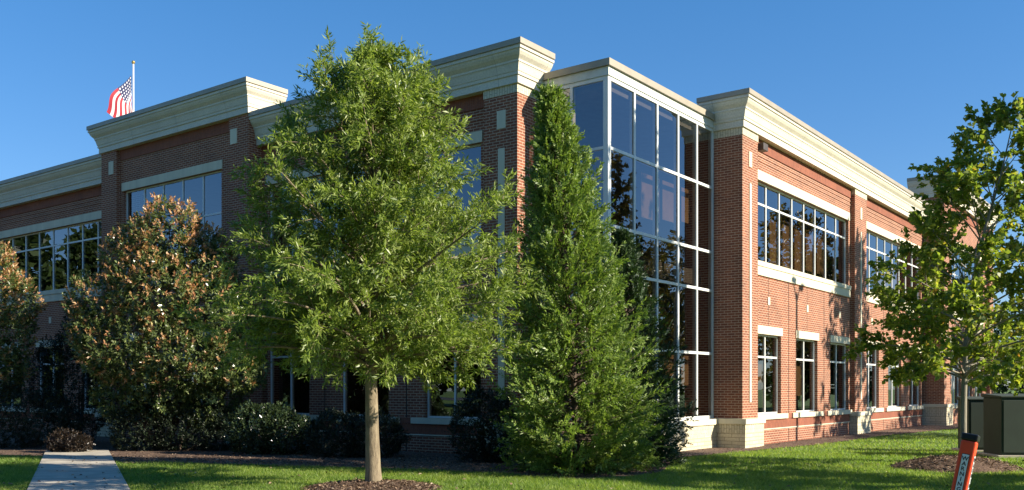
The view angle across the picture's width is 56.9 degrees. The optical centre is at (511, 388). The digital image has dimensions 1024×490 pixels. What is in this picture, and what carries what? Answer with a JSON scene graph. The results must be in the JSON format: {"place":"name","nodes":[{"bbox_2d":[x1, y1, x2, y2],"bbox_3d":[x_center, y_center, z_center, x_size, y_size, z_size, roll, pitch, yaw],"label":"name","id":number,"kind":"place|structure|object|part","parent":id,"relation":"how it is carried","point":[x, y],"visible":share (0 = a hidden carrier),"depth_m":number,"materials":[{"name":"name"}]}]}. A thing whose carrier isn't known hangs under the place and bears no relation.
{"place":"outdoors","nodes":[
{"label":"outdoors","id":0,"kind":"place"},
{"bbox_2d":[27,450,129,489],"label":"path","id":1,"kind":"structure","parent":0,"point":[51,463],"depth_m":17.58,"materials":[{"name":"concrete"}]},
{"bbox_2d":[0,0,1023,389],"label":"sky","id":2,"kind":"structure","parent":0,"point":[888,82],"materials":[{"name":"blue"}]},
{"bbox_2d":[0,390,1023,489],"bbox_3d":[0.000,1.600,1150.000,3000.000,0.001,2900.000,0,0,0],"label":"lawn","id":3,"kind":"structure","parent":0,"point":[935,433],"depth_m":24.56,"materials":[{"name":"green plant"}]},
{"bbox_2d":[171,21,546,482],"bbox_3d":[-2.220,-2.090,15.181,5.411,7.479,5.551,0,0,33],"label":"oak tree","id":4,"kind":"object","parent":3,"relation":"on","point":[350,307],"visible":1,"depth_m":14.43,"materials":[{"name":"green plant"}]},
{"bbox_2d":[310,481,441,489],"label":"mulch mound","id":5,"kind":"object","parent":3,"relation":"on","point":[389,488],"visible":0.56,"depth_m":14.71,"materials":[{"name":"brown soil"}]},
{"bbox_2d":[0,423,957,478],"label":"mulch bed","id":6,"kind":"object","parent":3,"relation":"on","point":[154,453],"visible":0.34,"depth_m":22.43,"materials":[{"name":"brown soil"}]},
{"bbox_2d":[0,241,47,405],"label":"photinia","id":7,"kind":"object","parent":6,"relation":"on","point":[12,278],"visible":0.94,"depth_m":25.95,"materials":[{"name":"green plant"}]},
{"bbox_2d":[0,381,85,448],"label":"clipped shrub","id":8,"kind":"object","parent":6,"relation":"on","point":[33,424],"visible":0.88,"depth_m":25.22,"materials":[{"name":"green plant"}]},
{"bbox_2d":[43,426,95,451],"bbox_3d":[-11.019,1.308,23.584,1.216,0.750,1.088,0,0,0],"label":"clipped shrub","id":9,"kind":"object","parent":6,"relation":"on","point":[71,439],"visible":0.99,"depth_m":23.32,"materials":[{"name":"brown plant"}]},
{"bbox_2d":[25,301,119,441],"bbox_3d":[-12.802,-0.468,27.595,2.767,4.264,2.013,0,0,0],"label":"holly","id":10,"kind":"object","parent":6,"relation":"on","point":[40,352],"visible":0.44,"depth_m":27.22,"materials":[{"name":"green plant"}]},
{"bbox_2d":[59,192,271,449],"bbox_3d":[-8.926,-1.687,24.296,5.601,6.759,2.797,0,0,0],"label":"photinia","id":11,"kind":"object","parent":6,"relation":"on","point":[151,325],"visible":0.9,"depth_m":23.88,"materials":[{"name":"green plant"}]},
{"bbox_2d":[105,391,255,450],"bbox_3d":[-8.506,0.862,24.298,3.902,1.658,1.385,0,0,0],"label":"clipped shrub","id":12,"kind":"object","parent":6,"relation":"on","point":[197,443],"visible":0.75,"depth_m":23.98,"materials":[{"name":"green plant"}]},
{"bbox_2d":[223,399,318,454],"bbox_3d":[-5.805,0.956,22.927,2.412,1.475,1.421,0,0,0],"label":"laurel","id":13,"kind":"object","parent":6,"relation":"on","point":[272,441],"visible":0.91,"depth_m":22.62,"materials":[{"name":"green plant"}]},
{"bbox_2d":[301,405,411,457],"bbox_3d":[-3.614,1.020,22.006,2.581,1.315,1.337,0,0,0],"label":"clipped shrub","id":14,"kind":"object","parent":6,"relation":"on","point":[352,447],"visible":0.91,"depth_m":21.73,"materials":[{"name":"green plant"}]},
{"bbox_2d":[444,383,524,462],"bbox_3d":[-0.540,0.772,20.545,1.900,1.794,1.579,0,0,0],"label":"clipped shrub","id":15,"kind":"object","parent":6,"relation":"on","point":[486,453],"visible":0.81,"depth_m":20.24,"materials":[{"name":"green plant"}]},
{"bbox_2d":[0,427,1023,489],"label":"mulch chips","id":16,"kind":"object","parent":6,"relation":"on","point":[386,480],"visible":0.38,"depth_m":18.74,"materials":[{"name":"brown wood"}]},
{"bbox_2d":[486,79,676,478],"bbox_3d":[1.268,-2.133,18.120,3.715,7.674,3.804,0,0,0],"label":"arborvitae","id":17,"kind":"object","parent":6,"relation":"on","point":[555,131],"visible":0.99,"depth_m":17.74,"materials":[{"name":"green plant"}]},
{"bbox_2d":[563,223,698,469],"bbox_3d":[2.459,-0.889,19.670,2.996,5.181,3.096,0,0,0],"label":"arborvitae","id":18,"kind":"object","parent":6,"relation":"on","point":[638,293],"visible":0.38,"depth_m":19.42,"materials":[{"name":"green plant"}]},
{"bbox_2d":[0,36,997,456],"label":"office building","id":19,"kind":"structure","parent":3,"relation":"on","point":[766,230],"depth_m":27.08,"materials":[{"name":"brick"}]},
{"bbox_2d":[0,342,25,411],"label":"window","id":20,"kind":"structure","parent":19,"relation":"in","point":[9,400],"depth_m":36.66,"materials":[{"name":"glass"}]},
{"bbox_2d":[30,339,64,411],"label":"window","id":21,"kind":"structure","parent":19,"relation":"in","point":[37,344],"depth_m":34.92,"materials":[{"name":"glass"}]},
{"bbox_2d":[0,211,100,306],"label":"window","id":22,"kind":"structure","parent":19,"relation":"in","point":[51,256],"depth_m":34.62,"materials":[{"name":"glass"}]},
{"bbox_2d":[74,337,100,413],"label":"window","id":23,"kind":"structure","parent":19,"relation":"in","point":[87,388],"depth_m":33.30,"materials":[{"name":"glass"}]},
{"bbox_2d":[132,60,134,111],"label":"flagpole","id":24,"kind":"object","parent":19,"relation":"on","point":[133,62],"visible":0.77,"depth_m":44.97,"materials":[{"name":"metal"}]},
{"bbox_2d":[107,76,132,117],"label":"flag","id":25,"kind":"object","parent":24,"relation":"attached to","point":[120,104],"visible":0.64,"depth_m":44.54,"materials":[{"name":"fabric"}]},
{"bbox_2d":[125,333,159,412],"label":"window","id":26,"kind":"structure","parent":19,"relation":"in","point":[138,333],"depth_m":30.68,"materials":[{"name":"glass"}]},
{"bbox_2d":[122,160,222,291],"bbox_3d":[-10.691,-5.005,29.662,5.460,3.590,0.270,0,0,37],"label":"window","id":27,"kind":"structure","parent":19,"relation":"in","point":[205,189],"depth_m":29.27,"materials":[{"name":"glass"}]},
{"bbox_2d":[183,330,224,414],"bbox_3d":[-9.491,-0.465,28.762,2.740,2.670,0.270,0,0,37],"label":"window","id":28,"kind":"structure","parent":19,"relation":"in","point":[214,400],"depth_m":28.92,"materials":[{"name":"glass"}]},
{"bbox_2d":[270,325,318,419],"bbox_3d":[-6.303,-0.465,26.796,2.640,2.670,0.270,0,0,37],"label":"window","id":29,"kind":"structure","parent":19,"relation":"in","point":[293,392],"depth_m":26.93,"materials":[{"name":"glass"}]},
{"bbox_2d":[328,327,399,422],"bbox_3d":[-3.863,-0.465,24.966,2.640,2.670,0.270,0,0,37],"label":"window","id":30,"kind":"structure","parent":19,"relation":"in","point":[354,398],"depth_m":25.25,"materials":[{"name":"glass"}]},
{"bbox_2d":[264,130,483,277],"bbox_3d":[-3.863,-4.685,24.966,8.100,2.950,0.270,0,0,37],"label":"window","id":31,"kind":"structure","parent":19,"relation":"in","point":[474,151],"depth_m":23.00,"materials":[{"name":"glass"}]},
{"bbox_2d":[411,314,482,424],"bbox_3d":[-1.423,-0.465,23.136,2.640,2.670,0.270,0,0,37],"label":"window","id":32,"kind":"structure","parent":19,"relation":"in","point":[439,406],"depth_m":23.30,"materials":[{"name":"glass"}]},
{"bbox_2d":[758,325,787,419],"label":"window","id":33,"kind":"structure","parent":19,"relation":"in","point":[767,344],"depth_m":27.45,"materials":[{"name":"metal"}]},
{"bbox_2d":[758,170,850,296],"bbox_3d":[9.146,-4.685,29.828,0.500,2.950,8.460,0,0,37],"label":"window","id":34,"kind":"structure","parent":19,"relation":"in","point":[800,243],"depth_m":29.47,"materials":[{"name":"glass"}]},
{"bbox_2d":[792,330,823,417],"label":"window","id":35,"kind":"structure","parent":19,"relation":"in","point":[804,348],"depth_m":29.90,"materials":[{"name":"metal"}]},
{"bbox_2d":[827,335,851,414],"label":"window","id":36,"kind":"structure","parent":19,"relation":"in","point":[837,351],"depth_m":32.32,"materials":[{"name":"glass"}]},
{"bbox_2d":[867,341,883,411],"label":"window","id":37,"kind":"structure","parent":19,"relation":"in","point":[871,361],"depth_m":35.65,"materials":[{"name":"glass"}]},
{"bbox_2d":[867,221,920,311],"bbox_3d":[15.161,-4.685,37.848,0.500,2.950,8.410,0,0,37],"label":"window","id":38,"kind":"structure","parent":19,"relation":"in","point":[877,246],"depth_m":36.96,"materials":[{"name":"glass"}]},
{"bbox_2d":[886,344,905,410],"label":"window","id":39,"kind":"structure","parent":19,"relation":"in","point":[893,392],"depth_m":37.93,"materials":[{"name":"glass"}]},
{"bbox_2d":[907,346,923,409],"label":"window","id":40,"kind":"structure","parent":19,"relation":"in","point":[913,390],"depth_m":40.31,"materials":[{"name":"glass"}]},
{"bbox_2d":[951,350,957,407],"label":"window","id":41,"kind":"structure","parent":19,"relation":"in","point":[954,380],"depth_m":43.68,"materials":[{"name":"glass"}]},
{"bbox_2d":[951,243,982,324],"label":"window","id":42,"kind":"structure","parent":19,"relation":"in","point":[957,274],"depth_m":44.52,"materials":[{"name":"glass"}]},
{"bbox_2d":[967,353,970,395],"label":"window","id":43,"kind":"structure","parent":19,"relation":"in","point":[968,387],"depth_m":46.11,"materials":[{"name":"glass"}]},
{"bbox_2d":[975,363,979,395],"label":"window","id":44,"kind":"structure","parent":19,"relation":"in","point":[976,388],"depth_m":47.51,"materials":[{"name":"glass"}]},
{"bbox_2d":[2,443,1023,489],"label":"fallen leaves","id":45,"kind":"object","parent":3,"relation":"on","point":[421,473],"visible":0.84,"depth_m":17.06,"materials":[{"name":"brown plant"}]},
{"bbox_2d":[842,91,1023,448],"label":"maple tree","id":46,"kind":"object","parent":3,"relation":"on","point":[971,309],"visible":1,"depth_m":18.39,"materials":[{"name":"green plant"}]},
{"bbox_2d":[889,456,1016,473],"bbox_3d":[8.792,1.474,18.688,2.674,0.292,2.100,0,0,0],"label":"mulch mound","id":47,"kind":"object","parent":3,"relation":"on","point":[979,466],"visible":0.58,"depth_m":18.18,"materials":[{"name":"brown wood"}]},
{"bbox_2d":[951,432,979,489],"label":"marker post","id":48,"kind":"object","parent":3,"relation":"on","point":[965,462],"visible":1,"depth_m":4.79,"materials":[{"name":"orange plastic"}]},
{"bbox_2d":[951,396,983,451],"bbox_3d":[11.845,0.920,23.900,1.040,1.459,1.040,0,0,7],"label":"utility cabinet","id":49,"kind":"object","parent":3,"relation":"on","point":[974,414],"visible":0.24,"depth_m":23.52,"materials":[{"name":"metal"}]},
{"bbox_3d":[11.790,0.900,23.476,0.724,1.120,0.049,0,0,7],"label":"door","id":50,"kind":"part","parent":49,"relation":"part of","materials":[{"name":"green metal"}]},
{"bbox_2d":[976,394,1023,458],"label":"utility cabinet","id":51,"kind":"object","parent":3,"relation":"on","point":[1003,425],"visible":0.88,"depth_m":21.66,"materials":[{"name":"metal"}]},
{"bbox_3d":[11.652,0.860,21.608,0.764,1.200,0.049,0,0,5],"label":"door","id":52,"kind":"part","parent":51,"relation":"part of","materials":[{"name":"green metal"}]},
{"bbox_2d":[993,294,1023,393],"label":"background tree","id":53,"kind":"object","parent":3,"relation":"on","point":[1002,387],"visible":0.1,"depth_m":65.95,"materials":[{"name":"green plant"}]}
]}

